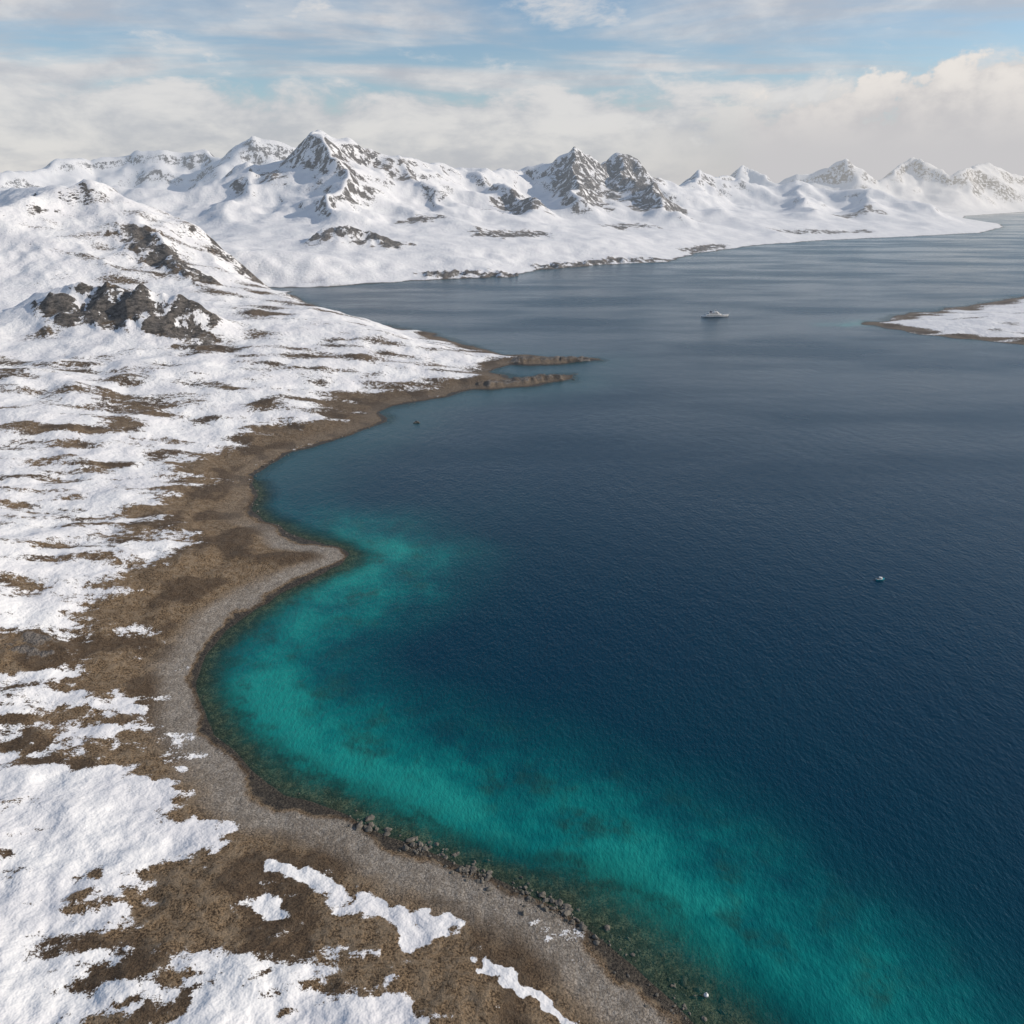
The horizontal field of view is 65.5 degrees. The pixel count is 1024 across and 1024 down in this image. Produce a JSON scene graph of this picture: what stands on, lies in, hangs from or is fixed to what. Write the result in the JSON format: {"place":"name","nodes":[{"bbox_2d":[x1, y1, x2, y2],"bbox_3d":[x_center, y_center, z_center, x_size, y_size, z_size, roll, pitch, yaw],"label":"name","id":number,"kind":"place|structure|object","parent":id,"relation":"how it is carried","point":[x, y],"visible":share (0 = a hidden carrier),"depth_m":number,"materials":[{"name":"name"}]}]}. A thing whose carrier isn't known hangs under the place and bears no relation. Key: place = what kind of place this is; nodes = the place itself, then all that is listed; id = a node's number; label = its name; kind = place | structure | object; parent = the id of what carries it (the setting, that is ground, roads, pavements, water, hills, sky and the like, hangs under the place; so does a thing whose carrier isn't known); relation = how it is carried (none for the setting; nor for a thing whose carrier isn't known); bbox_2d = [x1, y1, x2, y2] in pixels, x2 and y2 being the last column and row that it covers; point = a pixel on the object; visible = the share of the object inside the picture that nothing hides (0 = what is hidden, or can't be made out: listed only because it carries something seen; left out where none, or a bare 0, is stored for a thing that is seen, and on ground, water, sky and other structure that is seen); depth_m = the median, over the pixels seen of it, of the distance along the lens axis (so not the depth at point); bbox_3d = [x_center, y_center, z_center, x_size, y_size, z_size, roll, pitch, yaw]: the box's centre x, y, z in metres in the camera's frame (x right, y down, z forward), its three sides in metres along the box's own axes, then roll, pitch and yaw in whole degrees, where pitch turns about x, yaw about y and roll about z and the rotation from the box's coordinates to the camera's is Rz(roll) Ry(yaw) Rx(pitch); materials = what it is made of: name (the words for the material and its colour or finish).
{"place":"outdoors","nodes":[
{"label":"outdoors","id":0,"kind":"place"},
{"bbox_2d":[0,130,1023,1023],"bbox_3d":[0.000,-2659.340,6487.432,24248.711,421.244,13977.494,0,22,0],"label":"coastal mountain terrain","id":1,"kind":"structure","parent":0,"point":[176,374],"depth_m":348.28,"materials":[{"name":"white snow"}]},
{"bbox_2d":[192,345,771,1022],"bbox_3d":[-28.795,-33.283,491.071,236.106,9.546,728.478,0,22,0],"label":"shore boulders","id":2,"kind":"object","parent":1,"relation":"on","point":[566,907],"visible":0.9,"depth_m":182.77,"materials":[{"name":"grey stone"}]},
{"bbox_2d":[0,0,1023,185],"label":"sky","id":3,"kind":"structure","parent":0,"point":[779,90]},
{"bbox_2d":[219,212,1023,1023],"bbox_3d":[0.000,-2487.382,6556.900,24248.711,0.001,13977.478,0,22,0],"label":"sea water","id":4,"kind":"structure","parent":0,"point":[631,616],"depth_m":304.40,"materials":[{"name":"blue liquid"}]},
{"bbox_2d":[701,309,728,317],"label":"expedition ship","id":5,"kind":"object","parent":4,"relation":"on","point":[715,313],"visible":1,"depth_m":1012.89,"materials":[{"name":"white paint"}]}
]}

